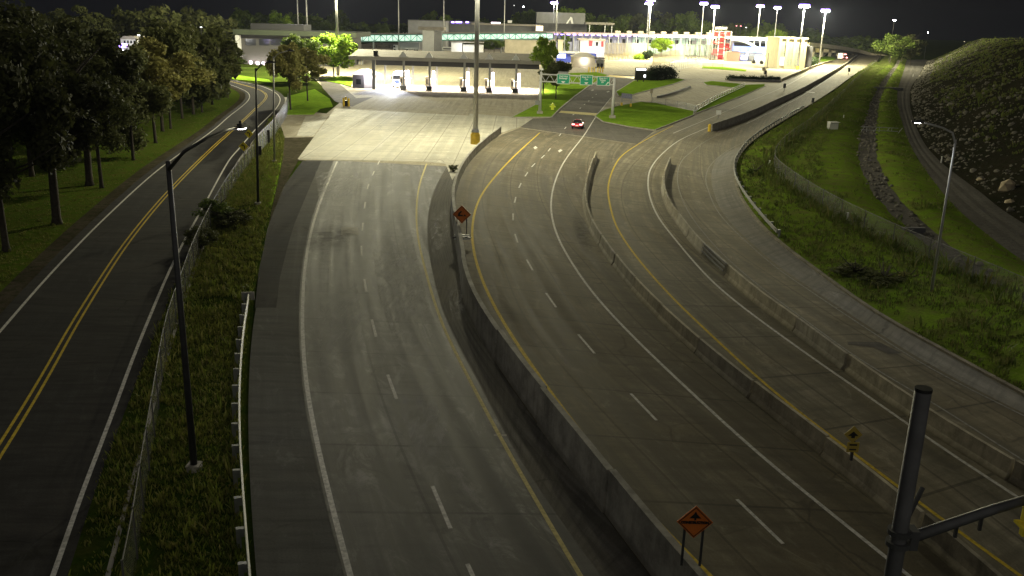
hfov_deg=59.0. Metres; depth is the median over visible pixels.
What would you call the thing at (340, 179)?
pavement stain
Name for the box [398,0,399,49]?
mast
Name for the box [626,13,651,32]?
tree
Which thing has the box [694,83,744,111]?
white railing
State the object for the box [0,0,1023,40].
sky
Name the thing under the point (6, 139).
park tree
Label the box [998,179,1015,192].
boulder
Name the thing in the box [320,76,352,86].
lawn
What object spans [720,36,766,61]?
glass hall
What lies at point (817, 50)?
semi trailer
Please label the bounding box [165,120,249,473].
street lamp
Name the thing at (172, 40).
park tree
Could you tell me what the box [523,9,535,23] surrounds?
tree
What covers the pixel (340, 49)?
tree
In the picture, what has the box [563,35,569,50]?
cypress tree
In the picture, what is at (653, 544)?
retaining wall
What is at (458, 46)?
white shed
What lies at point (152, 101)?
park tree
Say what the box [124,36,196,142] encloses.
park tree
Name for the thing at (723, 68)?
lawn
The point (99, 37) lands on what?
park tree
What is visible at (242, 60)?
park tree
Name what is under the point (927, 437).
edge line
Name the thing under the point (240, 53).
park tree
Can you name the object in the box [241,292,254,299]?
rail end block
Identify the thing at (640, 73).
message sign
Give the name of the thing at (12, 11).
park tree
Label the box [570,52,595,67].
gabled house
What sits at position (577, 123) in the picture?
car
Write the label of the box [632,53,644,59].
hedge
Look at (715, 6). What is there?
mast
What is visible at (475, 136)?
mast
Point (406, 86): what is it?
toll booth
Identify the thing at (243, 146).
curve sign
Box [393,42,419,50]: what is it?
box truck
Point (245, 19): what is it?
wood
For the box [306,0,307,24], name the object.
mast
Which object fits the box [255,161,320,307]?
asphalt patch
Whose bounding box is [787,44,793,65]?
window
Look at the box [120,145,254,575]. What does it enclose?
chain link fence
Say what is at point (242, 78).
lawn
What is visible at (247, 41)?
window
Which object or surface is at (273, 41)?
window
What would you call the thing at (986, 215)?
gravel track
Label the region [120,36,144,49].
pale house
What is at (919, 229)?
culvert headwall
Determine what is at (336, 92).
ramp road
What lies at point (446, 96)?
plaza pavement
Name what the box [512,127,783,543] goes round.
lane dashes
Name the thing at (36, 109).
park tree
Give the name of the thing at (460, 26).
long hall
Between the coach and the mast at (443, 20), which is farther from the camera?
the coach
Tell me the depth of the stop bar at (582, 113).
178.70 m
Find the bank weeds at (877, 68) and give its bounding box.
[736,55,1023,388]
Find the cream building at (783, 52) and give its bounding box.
[764,36,812,69]
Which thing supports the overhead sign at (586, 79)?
attached to the sign gantry
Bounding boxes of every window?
[245,39,255,44]
[259,39,268,44]
[271,39,285,44]
[780,44,785,59]
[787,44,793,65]
[794,45,800,65]
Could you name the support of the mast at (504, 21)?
on the plaza pavement
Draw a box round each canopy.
[349,49,540,88]
[546,31,716,56]
[584,22,613,32]
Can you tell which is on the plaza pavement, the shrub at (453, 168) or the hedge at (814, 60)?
the hedge at (814, 60)
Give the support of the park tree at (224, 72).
on the park lawn at (224, 102)
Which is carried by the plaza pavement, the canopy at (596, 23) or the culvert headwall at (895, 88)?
the canopy at (596, 23)
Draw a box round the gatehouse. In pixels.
[350,69,379,87]
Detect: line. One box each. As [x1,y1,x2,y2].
[0,81,266,458]
[0,83,265,444]
[0,85,249,332]
[50,80,280,575]
[301,161,353,575]
[415,164,582,575]
[471,133,712,575]
[550,98,910,575]
[607,126,1022,575]
[647,127,1018,496]
[674,67,818,132]
[677,124,1023,460]
[705,141,1023,415]
[746,56,858,123]
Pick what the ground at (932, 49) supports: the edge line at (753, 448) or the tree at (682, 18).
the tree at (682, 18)
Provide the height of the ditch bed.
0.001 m
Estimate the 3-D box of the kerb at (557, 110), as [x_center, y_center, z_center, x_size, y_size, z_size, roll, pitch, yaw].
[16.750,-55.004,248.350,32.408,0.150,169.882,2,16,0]
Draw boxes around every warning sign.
[452,206,471,239]
[677,506,712,565]
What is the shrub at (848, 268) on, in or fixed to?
on the grass bank
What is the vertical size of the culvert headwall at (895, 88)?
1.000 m
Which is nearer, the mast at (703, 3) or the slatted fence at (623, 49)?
the slatted fence at (623, 49)
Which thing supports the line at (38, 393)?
on the park road at (46, 459)
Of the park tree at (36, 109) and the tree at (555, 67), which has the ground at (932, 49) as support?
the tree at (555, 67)
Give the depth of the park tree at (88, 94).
70.31 m
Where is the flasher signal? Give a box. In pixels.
[1013,506,1023,536]
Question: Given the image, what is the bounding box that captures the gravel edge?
[0,86,245,313]
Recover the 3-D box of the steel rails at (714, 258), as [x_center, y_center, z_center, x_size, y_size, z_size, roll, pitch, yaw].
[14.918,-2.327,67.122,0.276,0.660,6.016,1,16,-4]
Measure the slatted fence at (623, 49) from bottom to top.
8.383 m
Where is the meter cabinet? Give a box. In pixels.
[827,121,839,128]
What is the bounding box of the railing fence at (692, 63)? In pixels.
[669,58,699,68]
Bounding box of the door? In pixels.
[779,57,784,64]
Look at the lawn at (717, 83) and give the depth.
280.97 m
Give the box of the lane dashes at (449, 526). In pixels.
[360,161,474,575]
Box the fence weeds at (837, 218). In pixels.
[747,61,1023,314]
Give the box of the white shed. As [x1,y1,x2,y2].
[451,41,483,51]
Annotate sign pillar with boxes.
[558,40,563,51]
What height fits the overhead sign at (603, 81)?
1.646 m
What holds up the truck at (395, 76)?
on the plaza pavement
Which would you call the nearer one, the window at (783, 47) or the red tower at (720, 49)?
the window at (783, 47)
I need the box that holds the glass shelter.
[594,57,604,68]
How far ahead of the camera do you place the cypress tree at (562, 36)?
524.72 m
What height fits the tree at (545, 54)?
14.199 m
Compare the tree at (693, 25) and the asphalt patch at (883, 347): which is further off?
the tree at (693, 25)
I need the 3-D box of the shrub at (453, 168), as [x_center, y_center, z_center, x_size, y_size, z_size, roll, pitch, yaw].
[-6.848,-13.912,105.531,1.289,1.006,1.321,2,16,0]
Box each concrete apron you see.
[297,116,327,135]
[298,108,533,179]
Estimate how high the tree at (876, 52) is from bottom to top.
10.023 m
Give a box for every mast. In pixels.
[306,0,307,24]
[335,0,339,75]
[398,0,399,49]
[443,0,443,46]
[470,0,479,143]
[503,0,504,51]
[554,0,557,60]
[645,2,652,33]
[646,0,654,59]
[699,2,707,56]
[710,5,719,59]
[756,4,763,40]
[774,6,780,35]
[796,4,809,69]
[818,8,829,63]
[884,385,1023,575]
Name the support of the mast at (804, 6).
on the plaza pavement
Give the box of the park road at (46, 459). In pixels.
[0,79,284,575]
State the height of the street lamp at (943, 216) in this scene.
11.880 m
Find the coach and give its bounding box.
[838,53,846,58]
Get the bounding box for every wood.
[0,3,240,44]
[229,7,876,52]
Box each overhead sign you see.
[557,71,569,83]
[580,75,592,84]
[597,76,609,85]
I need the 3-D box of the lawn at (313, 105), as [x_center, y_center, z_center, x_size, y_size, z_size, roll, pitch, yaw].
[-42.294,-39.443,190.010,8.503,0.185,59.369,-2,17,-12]
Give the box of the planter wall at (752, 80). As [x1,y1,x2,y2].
[729,78,780,81]
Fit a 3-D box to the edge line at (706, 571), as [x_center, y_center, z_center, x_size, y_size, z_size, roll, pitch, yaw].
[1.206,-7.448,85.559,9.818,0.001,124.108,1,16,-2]
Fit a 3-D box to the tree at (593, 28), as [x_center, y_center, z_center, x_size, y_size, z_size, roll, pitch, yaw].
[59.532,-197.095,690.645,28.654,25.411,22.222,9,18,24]
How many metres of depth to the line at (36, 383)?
50.51 m
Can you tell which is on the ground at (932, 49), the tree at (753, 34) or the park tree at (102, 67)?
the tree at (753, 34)
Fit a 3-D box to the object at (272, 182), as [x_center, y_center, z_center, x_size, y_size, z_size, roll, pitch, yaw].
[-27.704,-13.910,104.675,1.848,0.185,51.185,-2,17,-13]
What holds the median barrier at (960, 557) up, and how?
on the bridge highway
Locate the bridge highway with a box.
[588,52,1023,575]
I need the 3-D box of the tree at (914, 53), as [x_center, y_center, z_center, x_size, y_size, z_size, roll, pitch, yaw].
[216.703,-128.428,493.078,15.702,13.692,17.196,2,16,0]
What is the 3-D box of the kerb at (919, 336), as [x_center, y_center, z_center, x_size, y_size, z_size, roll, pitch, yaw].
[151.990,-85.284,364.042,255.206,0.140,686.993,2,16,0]
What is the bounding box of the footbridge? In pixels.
[361,31,552,52]
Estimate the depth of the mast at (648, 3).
534.81 m
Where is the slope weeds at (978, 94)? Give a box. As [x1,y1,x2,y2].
[930,36,1023,167]
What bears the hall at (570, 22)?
on the plaza pavement
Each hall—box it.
[448,20,542,48]
[535,12,586,32]
[556,51,596,62]
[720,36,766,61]
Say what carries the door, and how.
in the cream building at (783, 52)
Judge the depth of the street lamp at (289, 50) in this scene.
106.39 m
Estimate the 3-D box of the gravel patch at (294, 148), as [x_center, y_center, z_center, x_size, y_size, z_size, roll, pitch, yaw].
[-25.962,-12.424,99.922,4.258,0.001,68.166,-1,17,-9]
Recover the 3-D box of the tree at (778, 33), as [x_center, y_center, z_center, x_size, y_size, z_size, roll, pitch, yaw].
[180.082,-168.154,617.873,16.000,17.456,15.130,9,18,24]
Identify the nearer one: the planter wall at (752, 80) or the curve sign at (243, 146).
the curve sign at (243, 146)
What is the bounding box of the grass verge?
[68,117,282,575]
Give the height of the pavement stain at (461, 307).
0.001 m
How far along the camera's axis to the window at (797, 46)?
399.88 m
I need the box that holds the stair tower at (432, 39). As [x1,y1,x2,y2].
[418,26,445,50]
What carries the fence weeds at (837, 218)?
on the grass bank
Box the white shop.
[577,38,605,56]
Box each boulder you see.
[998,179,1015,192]
[1004,199,1014,202]
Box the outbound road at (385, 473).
[299,160,600,575]
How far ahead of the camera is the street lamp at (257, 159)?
81.89 m
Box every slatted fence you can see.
[605,43,646,59]
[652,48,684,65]
[683,45,716,59]
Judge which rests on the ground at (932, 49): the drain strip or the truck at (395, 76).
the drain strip
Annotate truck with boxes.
[391,70,406,87]
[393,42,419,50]
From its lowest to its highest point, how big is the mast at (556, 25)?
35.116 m
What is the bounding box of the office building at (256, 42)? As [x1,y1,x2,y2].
[233,23,370,66]
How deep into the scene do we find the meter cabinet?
153.83 m
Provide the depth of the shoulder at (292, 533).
37.23 m
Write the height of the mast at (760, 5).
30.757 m
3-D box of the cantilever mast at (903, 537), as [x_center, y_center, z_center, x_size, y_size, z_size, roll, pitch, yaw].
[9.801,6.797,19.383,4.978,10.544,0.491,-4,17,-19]
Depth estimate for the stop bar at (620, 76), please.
307.56 m
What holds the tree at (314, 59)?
on the ground at (932, 49)
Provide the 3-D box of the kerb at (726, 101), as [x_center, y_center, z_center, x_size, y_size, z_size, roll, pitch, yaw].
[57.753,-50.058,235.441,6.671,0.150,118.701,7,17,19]
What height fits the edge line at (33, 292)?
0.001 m
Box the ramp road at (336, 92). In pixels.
[319,78,371,105]
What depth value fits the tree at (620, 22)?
666.23 m
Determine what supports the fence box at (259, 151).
on the grass verge
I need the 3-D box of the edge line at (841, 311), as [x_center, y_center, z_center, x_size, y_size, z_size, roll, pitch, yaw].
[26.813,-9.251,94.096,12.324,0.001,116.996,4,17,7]
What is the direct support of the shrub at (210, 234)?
on the grass verge
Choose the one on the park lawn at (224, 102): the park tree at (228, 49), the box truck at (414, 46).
the park tree at (228, 49)
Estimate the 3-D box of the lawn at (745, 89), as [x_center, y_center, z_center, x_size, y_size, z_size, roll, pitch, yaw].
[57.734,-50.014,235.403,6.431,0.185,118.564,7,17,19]
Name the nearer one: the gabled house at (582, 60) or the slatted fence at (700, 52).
the gabled house at (582, 60)
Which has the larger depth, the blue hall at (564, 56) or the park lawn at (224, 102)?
the blue hall at (564, 56)
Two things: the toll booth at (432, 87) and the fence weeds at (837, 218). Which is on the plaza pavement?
the toll booth at (432, 87)
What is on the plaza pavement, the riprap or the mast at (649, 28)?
the mast at (649, 28)
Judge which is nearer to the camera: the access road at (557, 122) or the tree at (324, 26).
the access road at (557, 122)
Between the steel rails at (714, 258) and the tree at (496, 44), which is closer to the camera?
the steel rails at (714, 258)
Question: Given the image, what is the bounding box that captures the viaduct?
[807,42,887,56]
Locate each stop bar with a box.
[559,111,596,115]
[607,75,634,77]
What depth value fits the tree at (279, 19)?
535.22 m
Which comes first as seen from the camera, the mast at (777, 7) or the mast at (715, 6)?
the mast at (715, 6)
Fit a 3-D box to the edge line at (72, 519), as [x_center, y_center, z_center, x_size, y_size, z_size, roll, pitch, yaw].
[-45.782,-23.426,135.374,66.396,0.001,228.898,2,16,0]
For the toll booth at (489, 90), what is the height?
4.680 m
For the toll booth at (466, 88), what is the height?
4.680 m
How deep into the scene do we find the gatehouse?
226.28 m
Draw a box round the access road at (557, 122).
[521,75,652,143]
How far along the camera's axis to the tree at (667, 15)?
705.64 m
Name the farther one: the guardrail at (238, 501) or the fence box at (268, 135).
the fence box at (268, 135)
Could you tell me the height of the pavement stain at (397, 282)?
0.001 m
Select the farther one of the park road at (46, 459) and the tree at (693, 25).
the tree at (693, 25)
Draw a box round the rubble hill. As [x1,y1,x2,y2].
[910,39,1023,222]
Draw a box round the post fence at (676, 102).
[652,97,695,108]
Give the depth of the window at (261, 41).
319.09 m
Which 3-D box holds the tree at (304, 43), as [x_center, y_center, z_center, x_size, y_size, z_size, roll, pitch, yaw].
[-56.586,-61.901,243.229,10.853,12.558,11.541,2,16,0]
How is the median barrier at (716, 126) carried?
on the bridge highway
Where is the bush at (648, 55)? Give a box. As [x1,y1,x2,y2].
[641,50,653,59]
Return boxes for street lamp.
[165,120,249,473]
[255,59,275,204]
[272,49,293,161]
[911,118,956,291]
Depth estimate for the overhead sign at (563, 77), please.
170.83 m
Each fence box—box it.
[258,146,261,155]
[265,130,271,143]
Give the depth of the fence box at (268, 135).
123.12 m
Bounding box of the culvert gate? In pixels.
[861,126,901,132]
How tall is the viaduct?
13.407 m
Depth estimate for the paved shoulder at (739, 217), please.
61.69 m
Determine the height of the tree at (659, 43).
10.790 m
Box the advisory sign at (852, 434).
[844,426,861,460]
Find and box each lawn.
[0,80,239,291]
[232,75,270,82]
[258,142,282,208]
[286,89,332,114]
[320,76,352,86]
[513,72,605,116]
[596,102,693,128]
[616,78,684,95]
[694,84,764,112]
[702,66,745,70]
[704,81,739,87]
[816,56,835,61]
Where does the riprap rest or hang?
on the rubble hill
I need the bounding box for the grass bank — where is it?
[737,57,1023,389]
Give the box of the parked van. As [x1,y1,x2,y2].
[442,47,450,50]
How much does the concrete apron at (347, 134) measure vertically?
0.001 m
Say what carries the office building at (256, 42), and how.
on the plaza pavement
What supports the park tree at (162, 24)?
on the park lawn at (224, 102)
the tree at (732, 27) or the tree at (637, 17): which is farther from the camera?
the tree at (637, 17)
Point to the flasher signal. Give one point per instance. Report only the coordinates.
(1019, 524)
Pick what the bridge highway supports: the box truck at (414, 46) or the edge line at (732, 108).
the edge line at (732, 108)
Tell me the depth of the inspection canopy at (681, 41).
536.47 m
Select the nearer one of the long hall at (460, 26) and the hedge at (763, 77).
the hedge at (763, 77)
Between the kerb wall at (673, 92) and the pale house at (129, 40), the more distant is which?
the pale house at (129, 40)
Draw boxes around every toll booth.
[399,70,412,89]
[425,71,436,90]
[460,72,469,91]
[484,73,493,92]
[510,73,519,93]
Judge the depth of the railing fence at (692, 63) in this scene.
381.09 m
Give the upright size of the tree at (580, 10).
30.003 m
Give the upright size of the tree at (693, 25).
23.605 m
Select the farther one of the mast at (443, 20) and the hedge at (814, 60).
the mast at (443, 20)
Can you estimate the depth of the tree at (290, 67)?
164.71 m
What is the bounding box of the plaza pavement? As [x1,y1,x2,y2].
[279,43,826,165]
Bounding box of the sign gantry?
[535,67,615,117]
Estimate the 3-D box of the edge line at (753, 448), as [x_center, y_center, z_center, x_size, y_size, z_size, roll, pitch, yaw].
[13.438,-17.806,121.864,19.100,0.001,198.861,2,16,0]
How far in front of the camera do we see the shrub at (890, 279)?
62.18 m
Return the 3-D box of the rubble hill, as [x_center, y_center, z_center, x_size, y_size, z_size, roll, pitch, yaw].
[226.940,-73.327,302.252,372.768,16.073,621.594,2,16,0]
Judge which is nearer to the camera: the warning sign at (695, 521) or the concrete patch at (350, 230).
the warning sign at (695, 521)
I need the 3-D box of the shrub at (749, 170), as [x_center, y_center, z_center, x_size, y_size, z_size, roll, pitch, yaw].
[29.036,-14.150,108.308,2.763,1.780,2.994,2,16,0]
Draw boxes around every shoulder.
[248,160,343,575]
[711,145,1023,412]
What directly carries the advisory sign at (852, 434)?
on the median barrier at (960, 557)
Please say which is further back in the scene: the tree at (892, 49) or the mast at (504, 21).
the mast at (504, 21)
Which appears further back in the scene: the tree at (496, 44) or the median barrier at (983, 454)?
the tree at (496, 44)
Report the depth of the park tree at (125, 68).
87.32 m
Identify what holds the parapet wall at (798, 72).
on the bridge highway
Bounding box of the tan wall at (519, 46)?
[504,39,550,53]
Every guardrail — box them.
[231,293,250,575]
[734,105,803,236]
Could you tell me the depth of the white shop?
453.99 m
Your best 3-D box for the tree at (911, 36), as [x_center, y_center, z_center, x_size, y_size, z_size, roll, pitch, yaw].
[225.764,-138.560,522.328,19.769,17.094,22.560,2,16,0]
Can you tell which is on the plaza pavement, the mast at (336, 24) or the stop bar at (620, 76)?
the mast at (336, 24)
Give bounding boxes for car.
[572,119,584,128]
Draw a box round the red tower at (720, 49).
[708,27,731,59]
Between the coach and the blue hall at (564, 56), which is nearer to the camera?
the blue hall at (564, 56)
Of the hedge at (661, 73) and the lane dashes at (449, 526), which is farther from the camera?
the hedge at (661, 73)
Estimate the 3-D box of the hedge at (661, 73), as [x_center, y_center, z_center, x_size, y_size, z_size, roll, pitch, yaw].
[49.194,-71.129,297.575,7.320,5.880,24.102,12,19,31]
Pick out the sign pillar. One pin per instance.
(560, 45)
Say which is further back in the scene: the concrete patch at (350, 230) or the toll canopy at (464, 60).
the toll canopy at (464, 60)
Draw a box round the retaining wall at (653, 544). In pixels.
[451,126,707,575]
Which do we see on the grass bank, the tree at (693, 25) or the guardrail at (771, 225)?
the guardrail at (771, 225)
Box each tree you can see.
[0,0,95,176]
[0,17,123,224]
[0,24,46,159]
[0,32,76,251]
[46,13,125,57]
[52,28,140,185]
[70,55,140,187]
[94,44,172,160]
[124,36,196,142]
[126,24,204,131]
[138,54,212,128]
[143,18,199,101]
[171,21,224,113]
[180,44,216,118]
[182,53,234,111]
[192,24,242,104]
[215,51,246,95]
[218,37,244,58]
[265,40,307,109]
[267,11,293,23]
[279,33,320,80]
[285,47,331,100]
[310,32,358,76]
[318,22,344,30]
[374,23,389,32]
[483,39,504,49]
[510,11,526,23]
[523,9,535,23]
[529,35,558,92]
[537,60,571,98]
[553,6,574,12]
[559,31,564,49]
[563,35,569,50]
[568,7,594,21]
[585,13,608,31]
[605,14,632,32]
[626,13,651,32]
[645,11,678,33]
[649,37,673,54]
[665,11,702,33]
[686,18,712,34]
[719,23,740,39]
[745,32,763,40]
[764,29,788,36]
[871,33,916,61]
[872,47,889,57]
[888,34,921,61]
[900,40,926,64]
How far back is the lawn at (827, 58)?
562.06 m
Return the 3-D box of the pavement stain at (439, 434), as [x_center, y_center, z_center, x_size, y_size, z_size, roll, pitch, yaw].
[-3.733,5.996,39.386,1.763,0.001,10.168,-3,17,-15]
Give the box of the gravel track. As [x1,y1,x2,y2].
[897,60,1023,260]
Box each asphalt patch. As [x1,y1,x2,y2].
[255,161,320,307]
[847,342,900,353]
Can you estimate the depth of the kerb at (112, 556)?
33.67 m
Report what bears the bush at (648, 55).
on the plaza pavement
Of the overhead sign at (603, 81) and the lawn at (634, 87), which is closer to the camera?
the overhead sign at (603, 81)
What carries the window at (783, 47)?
in the cream building at (783, 52)
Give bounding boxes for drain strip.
[427,167,649,575]
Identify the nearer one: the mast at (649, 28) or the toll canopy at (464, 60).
the toll canopy at (464, 60)
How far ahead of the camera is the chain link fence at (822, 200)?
72.40 m
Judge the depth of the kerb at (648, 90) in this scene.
254.19 m
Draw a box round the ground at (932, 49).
[46,15,971,575]
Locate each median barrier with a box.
[582,152,1002,575]
[661,157,1023,490]
[711,54,856,131]
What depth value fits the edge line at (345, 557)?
38.95 m
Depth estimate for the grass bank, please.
80.42 m
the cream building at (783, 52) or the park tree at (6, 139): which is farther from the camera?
the cream building at (783, 52)
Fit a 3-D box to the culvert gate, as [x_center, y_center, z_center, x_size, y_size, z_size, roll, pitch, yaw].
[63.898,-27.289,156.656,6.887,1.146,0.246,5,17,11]
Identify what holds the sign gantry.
on the lawn at (566, 93)
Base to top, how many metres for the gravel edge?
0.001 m
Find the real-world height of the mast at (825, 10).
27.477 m
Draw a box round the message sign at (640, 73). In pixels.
[634,68,646,81]
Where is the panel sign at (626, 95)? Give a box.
[621,93,631,106]
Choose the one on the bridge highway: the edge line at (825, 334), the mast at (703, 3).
the edge line at (825, 334)
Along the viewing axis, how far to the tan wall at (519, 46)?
439.71 m
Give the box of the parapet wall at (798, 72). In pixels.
[781,60,832,81]
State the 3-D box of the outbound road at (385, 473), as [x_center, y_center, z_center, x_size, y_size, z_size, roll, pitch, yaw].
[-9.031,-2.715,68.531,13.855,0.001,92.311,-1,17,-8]
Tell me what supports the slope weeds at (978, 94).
on the rubble hill
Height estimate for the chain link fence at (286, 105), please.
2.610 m
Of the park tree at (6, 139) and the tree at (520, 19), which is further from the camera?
the tree at (520, 19)
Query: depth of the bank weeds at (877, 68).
75.16 m
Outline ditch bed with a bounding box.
[858,63,1002,284]
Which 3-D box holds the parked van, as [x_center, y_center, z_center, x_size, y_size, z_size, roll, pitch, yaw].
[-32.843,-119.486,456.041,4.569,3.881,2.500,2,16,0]
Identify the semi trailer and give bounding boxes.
[815,48,835,53]
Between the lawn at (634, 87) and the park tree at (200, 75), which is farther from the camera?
the lawn at (634, 87)
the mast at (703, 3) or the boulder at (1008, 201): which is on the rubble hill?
the boulder at (1008, 201)
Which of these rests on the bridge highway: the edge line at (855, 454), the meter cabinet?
the edge line at (855, 454)
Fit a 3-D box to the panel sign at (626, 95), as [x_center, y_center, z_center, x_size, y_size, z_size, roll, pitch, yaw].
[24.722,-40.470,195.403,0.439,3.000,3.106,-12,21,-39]
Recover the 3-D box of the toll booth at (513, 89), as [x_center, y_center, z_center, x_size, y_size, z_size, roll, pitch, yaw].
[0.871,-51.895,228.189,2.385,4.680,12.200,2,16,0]
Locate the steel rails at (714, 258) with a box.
[701,243,726,271]
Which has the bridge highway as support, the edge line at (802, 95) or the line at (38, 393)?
the edge line at (802, 95)
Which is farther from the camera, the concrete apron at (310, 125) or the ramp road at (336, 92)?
the ramp road at (336, 92)
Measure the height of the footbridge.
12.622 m
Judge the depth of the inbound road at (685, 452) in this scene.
43.26 m
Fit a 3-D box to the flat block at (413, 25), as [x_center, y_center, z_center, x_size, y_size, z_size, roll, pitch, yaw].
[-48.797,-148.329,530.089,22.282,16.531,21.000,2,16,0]
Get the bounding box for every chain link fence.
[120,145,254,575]
[258,94,288,148]
[774,61,1023,307]
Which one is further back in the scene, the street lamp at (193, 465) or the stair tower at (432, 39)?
the stair tower at (432, 39)
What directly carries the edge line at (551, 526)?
on the outbound road at (385, 473)
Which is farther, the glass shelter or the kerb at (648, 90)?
the glass shelter
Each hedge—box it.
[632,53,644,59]
[646,63,679,80]
[725,74,780,79]
[811,54,818,65]
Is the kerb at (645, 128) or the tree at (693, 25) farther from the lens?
the tree at (693, 25)
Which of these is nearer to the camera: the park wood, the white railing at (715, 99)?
the white railing at (715, 99)
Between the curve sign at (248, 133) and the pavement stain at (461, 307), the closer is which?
the pavement stain at (461, 307)
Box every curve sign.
[239,142,247,151]
[245,130,252,145]
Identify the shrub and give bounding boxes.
[182,225,219,251]
[190,197,231,222]
[206,200,253,225]
[449,165,458,171]
[743,163,764,174]
[827,254,879,277]
[858,261,907,286]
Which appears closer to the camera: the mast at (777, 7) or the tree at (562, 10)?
the mast at (777, 7)
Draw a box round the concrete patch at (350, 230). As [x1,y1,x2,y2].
[341,227,357,234]
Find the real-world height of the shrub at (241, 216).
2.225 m
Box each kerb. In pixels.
[105,97,288,575]
[512,72,607,117]
[595,102,696,129]
[616,78,683,96]
[693,84,764,113]
[734,56,1023,395]
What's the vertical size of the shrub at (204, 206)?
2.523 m
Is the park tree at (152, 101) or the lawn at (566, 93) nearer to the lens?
the park tree at (152, 101)
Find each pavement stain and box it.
[318,172,360,195]
[376,251,423,317]
[403,405,446,448]
[450,290,462,308]
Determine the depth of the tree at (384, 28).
594.98 m
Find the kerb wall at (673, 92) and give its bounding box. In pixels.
[657,86,690,97]
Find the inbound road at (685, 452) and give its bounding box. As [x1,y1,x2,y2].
[453,128,959,575]
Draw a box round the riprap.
[911,38,1023,217]
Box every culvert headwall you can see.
[874,87,903,89]
[901,227,925,233]
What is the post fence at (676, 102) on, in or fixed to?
on the lawn at (648, 115)
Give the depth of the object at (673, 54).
438.27 m
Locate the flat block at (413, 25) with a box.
[407,19,448,49]
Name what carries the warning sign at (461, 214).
attached to the retaining wall at (653, 544)
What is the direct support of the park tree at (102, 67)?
on the park lawn at (224, 102)
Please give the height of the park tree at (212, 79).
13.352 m
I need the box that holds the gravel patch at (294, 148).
[268,137,312,225]
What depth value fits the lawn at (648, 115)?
177.47 m
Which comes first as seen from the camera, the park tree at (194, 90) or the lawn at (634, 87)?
the park tree at (194, 90)
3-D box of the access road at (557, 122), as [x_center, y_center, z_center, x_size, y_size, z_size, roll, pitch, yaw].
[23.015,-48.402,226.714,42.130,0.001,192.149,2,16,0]

